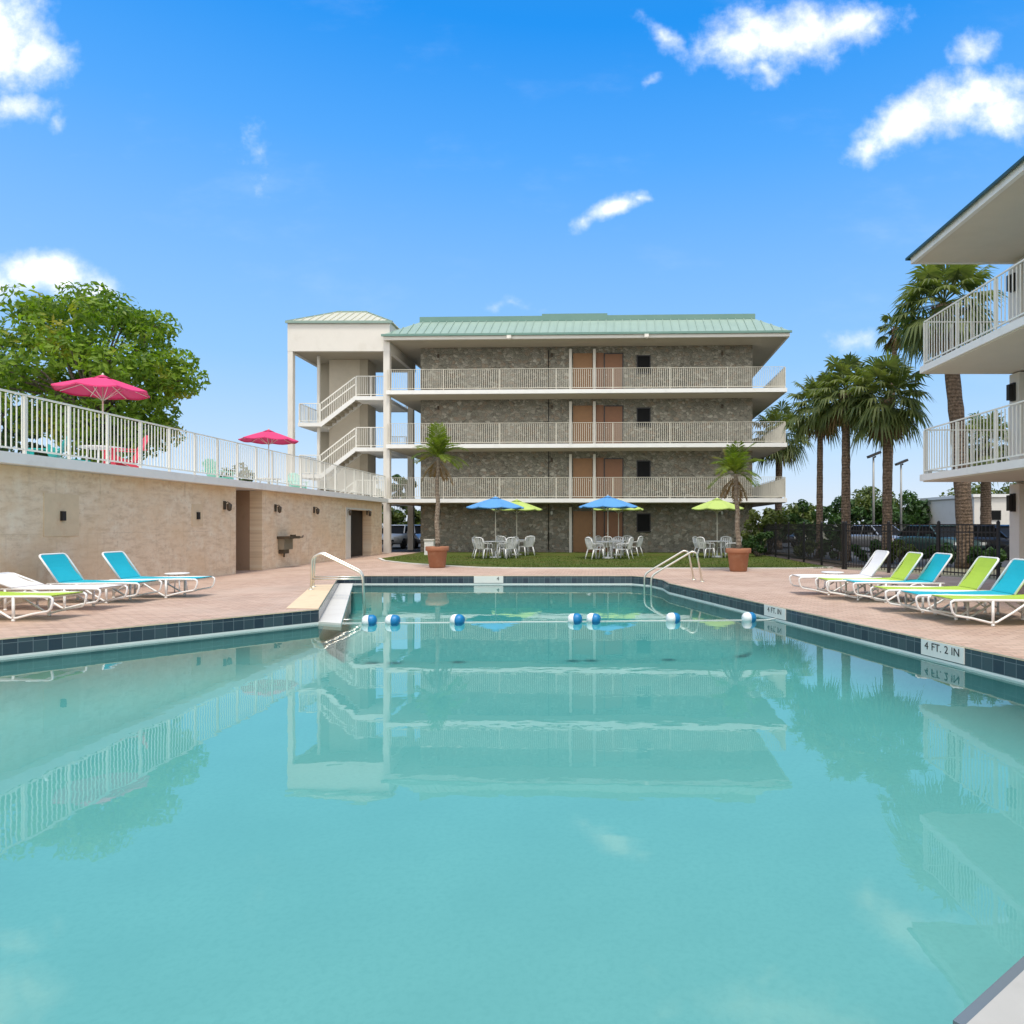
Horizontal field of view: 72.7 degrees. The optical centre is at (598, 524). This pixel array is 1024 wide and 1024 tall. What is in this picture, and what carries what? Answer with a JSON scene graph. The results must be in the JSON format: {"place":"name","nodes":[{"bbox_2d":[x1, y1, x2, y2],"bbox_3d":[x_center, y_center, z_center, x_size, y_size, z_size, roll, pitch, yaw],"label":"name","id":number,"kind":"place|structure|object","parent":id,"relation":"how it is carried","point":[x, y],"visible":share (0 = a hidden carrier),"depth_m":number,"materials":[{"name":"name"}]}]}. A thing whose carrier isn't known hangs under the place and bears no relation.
{"place":"outdoors","nodes":[
{"label":"outdoors","id":0,"kind":"place"},
{"bbox_2d":[0,576,1023,1023],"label":"pool basin","id":1,"kind":"object","parent":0,"point":[542,814],"visible":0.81,"depth_m":5.75,"materials":[{"name":"liquid"}]},
{"bbox_2d":[318,583,352,630],"bbox_3d":[-5.912,1.738,15.699,0.393,0.125,8.556,0,0,-18],"label":"pool ledge","id":2,"kind":"object","parent":1,"relation":"attached to","point":[333,615],"visible":0.86,"depth_m":13.61,"materials":[{"name":"concrete"}]},
{"bbox_2d":[474,576,502,582],"bbox_3d":[-3.163,1.571,19.756,0.840,0.198,0.024,0,0,0],"label":"depth marker","id":3,"kind":"object","parent":1,"relation":"attached to","point":[488,579],"visible":1,"depth_m":19.75,"materials":[{"name":"white tile"}]},
{"bbox_2d":[764,604,785,619],"bbox_3d":[3.160,1.571,12.384,0.024,0.198,0.720,0,0,-16],"label":"depth marker","id":4,"kind":"object","parent":1,"relation":"attached to","point":[775,612],"visible":1,"depth_m":12.34,"materials":[{"name":"white tile"}]},
{"bbox_2d":[921,639,964,663],"bbox_3d":[4.268,1.571,8.572,0.024,0.198,0.700,0,0,-16],"label":"depth marker","id":5,"kind":"object","parent":1,"relation":"attached to","point":[948,652],"visible":1,"depth_m":8.54,"materials":[{"name":"white tile"}]},
{"bbox_2d":[0,552,1023,1023],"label":"pool deck","id":6,"kind":"structure","parent":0,"point":[280,590],"depth_m":12.77,"materials":[{"name":"concrete"}]},
{"bbox_2d":[0,591,87,621],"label":"sun lounger","id":7,"kind":"object","parent":6,"relation":"on","point":[50,596],"visible":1,"depth_m":10.70,"materials":[{"name":"white plastic"}]},
{"bbox_2d":[0,572,127,610],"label":"sun lounger","id":8,"kind":"object","parent":6,"relation":"on","point":[12,581],"visible":0.9,"depth_m":11.97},
{"bbox_2d":[39,553,161,603],"bbox_3d":[-9.438,0.999,13.068,1.905,0.918,0.702,0,0,0],"label":"sun lounger","id":9,"kind":"object","parent":6,"relation":"on","point":[60,569],"visible":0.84,"depth_m":13.04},
{"bbox_2d":[102,551,214,598],"bbox_3d":[-8.917,0.999,13.976,1.905,0.918,0.702,0,0,-2],"label":"sun lounger","id":10,"kind":"object","parent":6,"relation":"on","point":[120,565],"visible":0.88,"depth_m":13.92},
{"bbox_2d":[0,388,387,605],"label":"pool house","id":11,"kind":"structure","parent":6,"relation":"on","point":[83,515],"depth_m":16.97,"materials":[{"name":"stone"}]},
{"bbox_2d":[51,373,149,462],"bbox_3d":[-13.104,-2.662,18.200,2.033,2.702,2.033,0,0,-28],"label":"parasol","id":12,"kind":"object","parent":11,"relation":"on","point":[102,387],"visible":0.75,"depth_m":18.23,"materials":[{"name":"pink fabric"}]},
{"bbox_2d":[101,435,147,467],"bbox_3d":[-11.868,-1.778,17.334,0.810,1.028,0.890,0,0,40],"label":"adirondack chair","id":13,"kind":"object","parent":11,"relation":"on","point":[112,458],"visible":0.4,"depth_m":17.22,"materials":[{"name":"red plastic"}]},
{"bbox_2d":[203,458,235,478],"bbox_3d":[-13.429,-1.778,24.256,0.810,1.028,0.890,0,0,10],"label":"adirondack chair","id":14,"kind":"object","parent":11,"relation":"on","point":[209,475],"visible":0.24,"depth_m":23.98,"materials":[{"name":"plastic"}]},
{"bbox_2d":[238,428,298,483],"bbox_3d":[-14.617,-2.792,30.500,2.331,2.962,2.331,0,0,0],"label":"parasol","id":15,"kind":"object","parent":11,"relation":"on","point":[268,437],"visible":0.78,"depth_m":30.48,"materials":[{"name":"pink fabric"}]},
{"bbox_2d":[277,535,303,556],"bbox_3d":[-10.577,0.720,23.647,0.443,0.760,1.099,0,0,0],"label":"drinking fountain","id":16,"kind":"object","parent":11,"relation":"attached to","point":[285,544],"visible":1,"depth_m":23.26,"materials":[{"name":"metal"}]},
{"bbox_2d":[351,510,361,556],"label":"door","id":17,"kind":"structure","parent":11,"relation":"in","point":[356,517],"depth_m":31.92,"materials":[{"name":"black paint"}]},
{"bbox_2d":[308,553,364,616],"bbox_3d":[-5.878,1.349,15.450,1.284,1.425,0.117,0,0,0],"label":"pool handrail","id":18,"kind":"object","parent":6,"relation":"on","point":[341,563],"visible":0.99,"depth_m":15.43,"materials":[{"name":"metal"}]},
{"bbox_2d":[312,552,365,612],"bbox_3d":[-6.093,1.349,16.100,1.284,1.425,0.117,0,0,0],"label":"pool handrail","id":19,"kind":"object","parent":6,"relation":"on","point":[313,581],"visible":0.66,"depth_m":16.09,"materials":[{"name":"metal"}]},
{"bbox_2d":[425,546,448,567],"bbox_3d":[-5.497,1.097,23.432,0.790,0.720,0.790,0,0,0],"label":"planter pot","id":20,"kind":"object","parent":6,"relation":"on","point":[437,556],"visible":1,"depth_m":23.17,"materials":[{"name":"ceramic"}]},
{"bbox_2d":[409,422,469,546],"bbox_3d":[-5.495,-1.355,23.401,1.720,4.362,2.108,0,0,43],"label":"potted palm","id":21,"kind":"object","parent":20,"relation":"in","point":[438,447],"visible":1,"depth_m":23.37,"materials":[{"name":"green plant"}]},
{"bbox_2d":[644,550,695,589],"bbox_3d":[1.868,1.263,18.150,1.384,1.194,0.117,0,0,0],"label":"pool handrail","id":22,"kind":"object","parent":6,"relation":"on","point":[655,567],"visible":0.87,"depth_m":18.13,"materials":[{"name":"metal"}]},
{"bbox_2d":[650,551,703,591],"bbox_3d":[2.000,1.263,17.550,1.384,1.194,0.117,0,0,0],"label":"pool handrail","id":23,"kind":"object","parent":6,"relation":"on","point":[678,559],"visible":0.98,"depth_m":17.53,"materials":[{"name":"metal"}]},
{"bbox_2d":[726,548,750,571],"bbox_3d":[4.363,1.097,21.568,0.790,0.720,0.790,0,0,0],"label":"planter pot","id":24,"kind":"object","parent":6,"relation":"on","point":[738,559],"visible":0.99,"depth_m":21.31,"materials":[{"name":"ceramic"}]},
{"bbox_2d":[706,440,763,548],"bbox_3d":[4.264,-0.889,21.600,1.853,3.431,2.126,0,0,0],"label":"potted palm","id":25,"kind":"object","parent":24,"relation":"in","point":[733,463],"visible":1,"depth_m":21.50,"materials":[{"name":"green plant"}]},
{"bbox_2d":[789,550,888,595],"bbox_3d":[5.043,0.999,14.500,1.905,0.918,0.702,0,0,-1],"label":"sun lounger","id":26,"kind":"object","parent":6,"relation":"on","point":[878,558],"visible":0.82,"depth_m":14.47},
{"bbox_2d":[815,552,922,600],"bbox_3d":[5.318,0.999,13.603,1.905,0.918,0.702,0,0,0],"label":"sun lounger","id":27,"kind":"object","parent":6,"relation":"on","point":[907,566],"visible":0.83,"depth_m":13.58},
{"bbox_2d":[840,552,952,602],"bbox_3d":[5.662,0.999,13.160,1.904,0.918,0.702,0,0,-1],"label":"sun lounger","id":28,"kind":"object","parent":6,"relation":"on","point":[933,571],"visible":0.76,"depth_m":13.11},
{"bbox_2d":[844,520,999,580],"bbox_3d":[9.130,0.670,20.050,0.082,1.580,5.429,0,0,-24],"label":"metal fence","id":29,"kind":"object","parent":6,"relation":"on","point":[938,531],"visible":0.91,"depth_m":19.73,"materials":[{"name":"black metal"}]},
{"bbox_2d":[870,556,999,612],"bbox_3d":[5.676,0.999,11.690,1.905,0.918,0.702,0,0,1],"label":"sun lounger","id":30,"kind":"object","parent":6,"relation":"on","point":[979,573],"visible":0.77,"depth_m":11.67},
{"bbox_2d":[897,558,1023,619],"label":"sun lounger","id":31,"kind":"object","parent":6,"relation":"on","point":[1011,581],"visible":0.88,"depth_m":10.92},
{"bbox_2d":[927,594,1023,626],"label":"sun lounger","id":32,"kind":"object","parent":6,"relation":"on","point":[992,599],"visible":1,"depth_m":10.10,"materials":[{"name":"white plastic"}]},
{"bbox_2d":[0,0,1023,523],"label":"sky","id":33,"kind":"structure","parent":0,"point":[237,170],"materials":[{"name":"blue"}]},
{"bbox_2d":[346,584,709,608],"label":"pool water","id":34,"kind":"structure","parent":0,"point":[377,596],"depth_m":16.65,"materials":[{"name":"teal liquid"}]},
{"bbox_2d":[362,615,376,626],"bbox_3d":[-3.978,1.665,11.944,0.246,0.204,0.204,-5,-2,-6],"label":"rope float","id":35,"kind":"object","parent":34,"relation":"on","point":[369,620],"visible":1,"depth_m":11.87,"materials":[{"name":"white plastic"}]},
{"bbox_2d":[385,615,399,626],"bbox_3d":[-3.581,1.665,11.966,0.246,0.204,0.204,0,-5,5],"label":"rope float","id":36,"kind":"object","parent":34,"relation":"on","point":[392,620],"visible":1,"depth_m":11.89,"materials":[{"name":"blue plastic"}]},
{"bbox_2d":[450,614,464,625],"bbox_3d":[-2.471,1.665,12.029,0.246,0.204,0.204,0,-5,19],"label":"rope float","id":37,"kind":"object","parent":34,"relation":"on","point":[457,619],"visible":1,"depth_m":11.96,"materials":[{"name":"blue plastic"}]},
{"bbox_2d":[324,618,775,623],"bbox_3d":[-0.775,1.690,12.125,7.965,0.046,0.014,0,0,-3],"label":"float rope","id":38,"kind":"object","parent":34,"relation":"on","point":[560,621],"visible":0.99,"depth_m":12.11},
{"bbox_2d":[568,613,581,624],"bbox_3d":[-0.420,1.665,12.145,0.246,0.204,0.204,-6,-2,16],"label":"rope float","id":39,"kind":"object","parent":34,"relation":"on","point":[574,618],"visible":1,"depth_m":12.07,"materials":[{"name":"blue plastic"}]},
{"bbox_2d":[586,613,600,624],"bbox_3d":[-0.094,1.665,12.164,0.246,0.204,0.204,5,0,15],"label":"rope float","id":40,"kind":"object","parent":34,"relation":"on","point":[593,619],"visible":1,"depth_m":12.09,"materials":[{"name":"blue plastic"}]},
{"bbox_2d":[666,613,679,623],"bbox_3d":[1.319,1.665,12.243,0.246,0.204,0.204,2,-4,-18],"label":"rope float","id":41,"kind":"object","parent":34,"relation":"on","point":[672,618],"visible":1,"depth_m":12.17,"materials":[{"name":"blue plastic"}]},
{"bbox_2d":[741,612,755,623],"bbox_3d":[2.682,1.665,12.321,0.246,0.204,0.204,-1,1,-19],"label":"rope float","id":42,"kind":"object","parent":34,"relation":"on","point":[748,617],"visible":1,"depth_m":12.24,"materials":[{"name":"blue plastic"}]},
{"bbox_2d":[382,552,825,567],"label":"lawn","id":43,"kind":"structure","parent":0,"point":[655,555],"depth_m":28.81,"materials":[{"name":"green plant"}]},
{"bbox_2d":[474,537,492,558],"bbox_3d":[-4.948,0.988,29.396,0.630,0.943,0.657,0,0,30],"label":"garden chair","id":44,"kind":"object","parent":43,"relation":"on","point":[482,547],"visible":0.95,"depth_m":29.23,"materials":[{"name":"white plastic"}]},
{"bbox_2d":[466,495,523,557],"bbox_3d":[-4.515,0.080,30.100,2.406,2.742,2.406,0,0,0],"label":"parasol","id":45,"kind":"object","parent":43,"relation":"on","point":[496,503],"visible":0.98,"depth_m":29.61,"materials":[{"name":"blue fabric"}]},
{"bbox_2d":[498,537,516,558],"bbox_3d":[-3.892,0.988,29.451,0.630,0.943,0.657,0,0,-38],"label":"garden chair","id":46,"kind":"object","parent":43,"relation":"on","point":[510,543],"visible":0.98,"depth_m":29.30,"materials":[{"name":"white plastic"}]},
{"bbox_2d":[492,499,541,554],"bbox_3d":[-3.935,0.090,33.000,2.254,2.722,2.254,0,0,-28],"label":"parasol","id":47,"kind":"object","parent":43,"relation":"on","point":[527,507],"visible":0.69,"depth_m":32.80,"materials":[{"name":"fabric"}]},
{"bbox_2d":[585,537,603,559],"bbox_3d":[-0.199,0.988,28.993,0.657,0.943,0.630,0,0,-34],"label":"garden chair","id":48,"kind":"object","parent":43,"relation":"on","point":[589,544],"visible":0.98,"depth_m":28.91,"materials":[{"name":"white plastic"}]},
{"bbox_2d":[377,558,833,568],"bbox_3d":[-1.489,1.448,24.490,18.547,0.050,4.267,0,0,20],"label":"lawn edging","id":49,"kind":"object","parent":43,"relation":"on","point":[381,559],"visible":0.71,"depth_m":22.78,"materials":[{"name":"concrete"}]},
{"bbox_2d":[579,495,637,558],"bbox_3d":[0.387,0.070,29.600,2.365,2.762,2.365,0,0,-13],"label":"parasol","id":50,"kind":"object","parent":43,"relation":"on","point":[607,502],"visible":0.99,"depth_m":29.12,"materials":[{"name":"blue fabric"}]},
{"bbox_2d":[593,498,643,555],"bbox_3d":[0.928,0.090,32.600,2.254,2.722,2.254,0,0,13],"label":"parasol","id":51,"kind":"object","parent":43,"relation":"on","point":[627,509],"visible":0.38,"depth_m":32.57,"materials":[{"name":"fabric"}]},
{"bbox_2d":[691,497,743,557],"bbox_3d":[5.249,0.100,30.600,2.254,2.702,2.254,0,0,-37],"label":"parasol","id":52,"kind":"object","parent":43,"relation":"on","point":[717,504],"visible":0.98,"depth_m":30.13,"materials":[{"name":"fabric"}]},
{"bbox_2d":[741,531,773,556],"bbox_3d":[7.192,0.877,31.537,1.503,1.192,1.214,0,0,-18],"label":"shrub","id":53,"kind":"object","parent":43,"relation":"on","point":[759,548],"visible":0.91,"depth_m":31.38,"materials":[{"name":"green plant"}]},
{"bbox_2d":[382,525,1007,579],"bbox_3d":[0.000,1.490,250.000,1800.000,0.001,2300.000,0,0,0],"label":"ground","id":54,"kind":"structure","parent":0,"point":[945,573],"depth_m":22.43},
{"bbox_2d":[0,352,48,456],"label":"broadleaf tree","id":55,"kind":"object","parent":54,"relation":"on","point":[14,438],"visible":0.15,"depth_m":29.03,"materials":[{"name":"green plant"}]},
{"bbox_2d":[0,281,210,463],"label":"broadleaf tree","id":56,"kind":"object","parent":54,"relation":"on","point":[46,314],"visible":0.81,"depth_m":25.88,"materials":[{"name":"green plant"}]},
{"bbox_2d":[882,264,1007,567],"bbox_3d":[11.681,-3.976,23.587,4.208,10.880,4.404,0,0,0],"label":"palm tree","id":57,"kind":"object","parent":54,"relation":"on","point":[930,279],"visible":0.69,"depth_m":23.25,"materials":[{"name":"green plant"}]},
{"bbox_2d":[939,482,1015,496],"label":"shrub","id":58,"kind":"object","parent":54,"relation":"on","point":[975,489],"visible":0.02,"depth_m":69.59,"materials":[{"name":"green plant"}]},
{"bbox_2d":[966,545,1006,568],"bbox_3d":[12.996,1.109,23.148,1.306,0.889,0.913,0,0,0],"label":"shrub","id":59,"kind":"object","parent":54,"relation":"on","point":[1003,557],"visible":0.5,"depth_m":22.98,"materials":[{"name":"green plant"}]},
{"bbox_2d":[382,539,1008,566],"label":"parking lot","id":60,"kind":"structure","parent":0,"point":[395,547],"depth_m":32.57,"materials":[{"name":"grey asphalt"}]},
{"bbox_2d":[220,462,254,481],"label":"shrub","id":61,"kind":"object","parent":60,"relation":"on","point":[246,475],"visible":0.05,"depth_m":59.66,"materials":[{"name":"green plant"}]},
{"bbox_2d":[285,311,415,552],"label":"stair tower","id":62,"kind":"structure","parent":60,"relation":"on","point":[349,355],"depth_m":36.29,"materials":[{"name":"beige paint"}]},
{"bbox_2d":[382,507,404,524],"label":"shrub","id":63,"kind":"object","parent":60,"relation":"on","point":[395,520],"visible":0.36,"depth_m":51.74,"materials":[{"name":"green plant"}]},
{"bbox_2d":[382,525,407,548],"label":"parked car","id":64,"kind":"object","parent":60,"relation":"on","point":[399,534],"visible":0.34,"depth_m":42.36,"materials":[{"name":"white paint"}]},
{"bbox_2d":[391,474,417,522],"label":"tree","id":65,"kind":"object","parent":60,"relation":"on","point":[402,480],"visible":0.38,"depth_m":59.55,"materials":[{"name":"green plant"}]},
{"bbox_2d":[397,506,420,524],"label":"shrub","id":66,"kind":"object","parent":60,"relation":"on","point":[417,517],"visible":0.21,"depth_m":49.98,"materials":[{"name":"green plant"}]},
{"bbox_2d":[406,525,420,547],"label":"parked car","id":67,"kind":"object","parent":60,"relation":"on","point":[417,535],"visible":0.23,"depth_m":42.90,"materials":[{"name":"silver metal"}]},
{"bbox_2d":[381,313,791,551],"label":"hotel building","id":68,"kind":"structure","parent":60,"relation":"on","point":[558,419],"depth_m":36.25,"materials":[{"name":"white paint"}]},
{"bbox_2d":[573,511,592,551],"bbox_3d":[-0.847,0.369,36.332,1.020,2.170,0.160,0,0,2],"label":"door","id":69,"kind":"structure","parent":68,"relation":"in","point":[582,520],"depth_m":36.33,"materials":[{"name":"wood"}]},
{"bbox_2d":[573,458,592,497],"bbox_3d":[-0.847,-2.415,36.332,1.020,2.170,0.160,0,0,2],"label":"door","id":70,"kind":"structure","parent":68,"relation":"in","point":[582,467],"depth_m":36.33,"materials":[{"name":"wood"}]},
{"bbox_2d":[573,406,592,443],"bbox_3d":[-0.847,-5.195,36.332,1.020,2.170,0.160,0,0,2],"label":"door","id":71,"kind":"structure","parent":68,"relation":"in","point":[580,413],"depth_m":36.33,"materials":[{"name":"wood"}]},
{"bbox_2d":[573,353,592,388],"bbox_3d":[-0.845,-7.955,36.367,1.020,2.170,0.090,0,0,2],"label":"door","id":72,"kind":"structure","parent":68,"relation":"in","point":[580,360],"depth_m":36.33,"materials":[{"name":"wood"}]},
{"bbox_2d":[604,511,622,551],"bbox_3d":[0.772,0.369,36.278,1.020,2.170,0.160,0,0,2],"label":"door","id":73,"kind":"structure","parent":68,"relation":"in","point":[612,515],"depth_m":36.28,"materials":[{"name":"wood"}]},
{"bbox_2d":[604,458,622,497],"bbox_3d":[0.772,-2.415,36.278,1.020,2.170,0.160,0,0,2],"label":"door","id":74,"kind":"structure","parent":68,"relation":"in","point":[613,467],"depth_m":36.28,"materials":[{"name":"wood"}]},
{"bbox_2d":[604,405,622,442],"bbox_3d":[0.772,-5.195,36.278,1.020,2.170,0.160,0,0,2],"label":"door","id":75,"kind":"structure","parent":68,"relation":"in","point":[613,432],"depth_m":36.28,"materials":[{"name":"wood"}]},
{"bbox_2d":[604,353,622,388],"bbox_3d":[0.772,-7.955,36.278,1.020,2.170,0.160,0,0,2],"label":"door","id":76,"kind":"structure","parent":68,"relation":"in","point":[613,362],"depth_m":36.28,"materials":[{"name":"wood"}]},
{"bbox_2d":[636,513,650,531],"bbox_3d":[2.354,-0.101,36.251,0.780,0.990,0.110,0,0,2],"label":"window","id":77,"kind":"structure","parent":68,"relation":"in","point":[643,519],"depth_m":36.25,"materials":[{"name":"glass"}]},
{"bbox_2d":[636,460,650,478],"bbox_3d":[2.354,-2.885,36.251,0.780,0.990,0.110,0,0,2],"label":"window","id":78,"kind":"structure","parent":68,"relation":"in","point":[643,466],"depth_m":36.25,"materials":[{"name":"glass"}]},
{"bbox_2d":[636,408,650,426],"bbox_3d":[2.354,-5.665,36.251,0.780,0.990,0.110,0,0,2],"label":"window","id":79,"kind":"structure","parent":68,"relation":"in","point":[643,414],"depth_m":36.25,"materials":[{"name":"glass"}]},
{"bbox_2d":[636,355,650,373],"bbox_3d":[2.354,-8.425,36.251,0.780,0.990,0.110,0,0,2],"label":"window","id":80,"kind":"structure","parent":68,"relation":"in","point":[643,361],"depth_m":36.25,"materials":[{"name":"glass"}]},
{"bbox_2d":[752,399,816,548],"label":"palm tree","id":81,"kind":"object","parent":60,"relation":"on","point":[789,453],"visible":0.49,"depth_m":40.51,"materials":[{"name":"green plant"}]},
{"bbox_2d":[761,501,829,535],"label":"shrub","id":82,"kind":"object","parent":60,"relation":"on","point":[794,509],"visible":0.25,"depth_m":58.88,"materials":[{"name":"green plant"}]},
{"bbox_2d":[780,499,815,548],"bbox_3d":[10.585,0.056,36.116,2.683,2.833,1.735,0,0,0],"label":"shrub","id":83,"kind":"object","parent":60,"relation":"on","point":[802,507],"visible":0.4,"depth_m":35.87,"materials":[{"name":"green plant"}]},
{"bbox_2d":[755,551,863,566],"bbox_3d":[8.600,1.468,30.750,2.000,0.024,13.500,0,0,0],"label":"planting bed","id":84,"kind":"object","parent":60,"relation":"on","point":[817,563],"visible":0.14,"depth_m":27.28,"materials":[{"name":"green plant"}]},
{"bbox_2d":[740,507,796,554],"bbox_3d":[8.220,0.288,33.601,2.902,2.368,2.089,0,0,0],"label":"shrub","id":85,"kind":"object","parent":84,"relation":"on","point":[770,516],"visible":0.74,"depth_m":33.31,"materials":[{"name":"green plant"}]},
{"bbox_2d":[753,521,843,568],"bbox_3d":[8.000,0.670,29.050,0.090,1.580,12.990,0,0,0],"label":"metal fence","id":86,"kind":"object","parent":84,"relation":"on","point":[818,543],"visible":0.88,"depth_m":26.05,"materials":[{"name":"black metal"}]},
{"bbox_2d":[782,370,852,523],"bbox_3d":[9.835,-2.728,30.387,3.356,8.376,3.089,0,0,35],"label":"palm tree","id":87,"kind":"object","parent":60,"relation":"on","point":[802,424],"visible":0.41,"depth_m":30.38,"materials":[{"name":"green plant"}]},
{"bbox_2d":[829,533,839,558],"bbox_3d":[10.024,0.913,29.192,1.186,1.123,0.842,0,0,19],"label":"shrub","id":88,"kind":"object","parent":60,"relation":"on","point":[831,547],"visible":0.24,"depth_m":29.10,"materials":[{"name":"green plant"}]},
{"bbox_2d":[814,496,866,536],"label":"shrub","id":89,"kind":"object","parent":60,"relation":"on","point":[857,512],"visible":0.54,"depth_m":51.53,"materials":[{"name":"green plant"}]},
{"bbox_2d":[806,352,883,560],"bbox_3d":[10.050,-2.794,28.060,3.503,8.509,3.342,0,0,0],"label":"palm tree","id":90,"kind":"object","parent":60,"relation":"on","point":[833,414],"visible":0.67,"depth_m":27.81,"materials":[{"name":"green plant"}]},
{"bbox_2d":[850,539,880,561],"bbox_3d":[10.666,1.022,27.375,1.339,0.917,1.093,0,0,0],"label":"shrub","id":91,"kind":"object","parent":60,"relation":"on","point":[859,549],"visible":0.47,"depth_m":27.23,"materials":[{"name":"green plant"}]},
{"bbox_2d":[833,486,904,528],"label":"shrub","id":92,"kind":"object","parent":60,"relation":"on","point":[866,499],"visible":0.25,"depth_m":59.17,"materials":[{"name":"green plant"}]},
{"bbox_2d":[866,451,881,523],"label":"street lamp","id":93,"kind":"object","parent":60,"relation":"on","point":[873,488],"visible":0.66,"depth_m":43.95,"materials":[{"name":"metal"}]},
{"bbox_2d":[851,525,900,550],"bbox_3d":[14.947,0.734,36.983,2.000,1.477,4.435,0,0,-15],"label":"parked car","id":94,"kind":"object","parent":60,"relation":"on","point":[859,534],"visible":0.07,"depth_m":36.63,"materials":[{"name":"silver metal"}]},
{"bbox_2d":[839,349,933,562],"bbox_3d":[11.176,-2.597,26.659,3.474,8.113,4.003,0,0,25],"label":"palm tree","id":95,"kind":"object","parent":60,"relation":"on","point":[885,422],"visible":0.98,"depth_m":25.97,"materials":[{"name":"green plant"}]},
{"bbox_2d":[873,309,908,483],"bbox_3d":[13.295,-4.213,31.017,1.845,11.347,1.893,0,0,0],"label":"palm tree","id":96,"kind":"object","parent":60,"relation":"on","point":[881,339],"visible":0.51,"depth_m":30.95,"materials":[{"name":"green plant"}]},
{"bbox_2d":[862,490,931,528],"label":"shrub","id":97,"kind":"object","parent":60,"relation":"on","point":[918,508],"visible":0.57,"depth_m":57.19,"materials":[{"name":"green plant"}]},
{"bbox_2d":[895,459,908,530],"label":"street lamp","id":98,"kind":"object","parent":60,"relation":"on","point":[901,462],"visible":0.69,"depth_m":47.94,"materials":[{"name":"metal"}]},
{"bbox_2d":[885,539,918,562],"bbox_3d":[11.448,0.992,25.982,1.237,0.965,1.049,0,0,0],"label":"shrub","id":99,"kind":"object","parent":60,"relation":"on","point":[903,548],"visible":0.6,"depth_m":25.81,"materials":[{"name":"green plant"}]},
{"bbox_2d":[920,542,955,563],"bbox_3d":[12.312,1.038,24.881,1.449,0.869,0.950,0,0,0],"label":"shrub","id":100,"kind":"object","parent":60,"relation":"on","point":[925,554],"visible":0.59,"depth_m":24.87,"materials":[{"name":"green plant"}]},
{"bbox_2d":[894,525,986,554],"bbox_3d":[15.462,0.734,31.483,2.000,1.477,4.435,0,0,-10],"label":"parked car","id":101,"kind":"object","parent":60,"relation":"on","point":[916,538],"visible":0.11,"depth_m":31.05,"materials":[{"name":"green paint"}]},
{"bbox_2d":[952,410,1008,523],"bbox_3d":[20.300,-2.253,36.051,3.889,7.426,3.773,0,0,0],"label":"palm tree","id":102,"kind":"object","parent":60,"relation":"on","point":[985,505],"visible":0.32,"depth_m":35.75,"materials":[{"name":"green plant"}]},
{"bbox_2d":[955,525,1008,559],"bbox_3d":[17.314,0.734,29.984,2.000,1.477,4.435,0,0,-20],"label":"parked car","id":103,"kind":"object","parent":60,"relation":"on","point":[1004,537],"visible":0.16,"depth_m":29.32,"materials":[{"name":"black paint"}]},
{"bbox_2d":[905,156,1023,584],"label":"balcony building","id":104,"kind":"structure","parent":0,"point":[986,226],"depth_m":15.63,"materials":[{"name":"beige paint"}]},
{"bbox_2d":[920,494,1008,524],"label":"building","id":105,"kind":"structure","parent":0,"point":[942,509],"depth_m":52.77,"materials":[{"name":"beige paint"}]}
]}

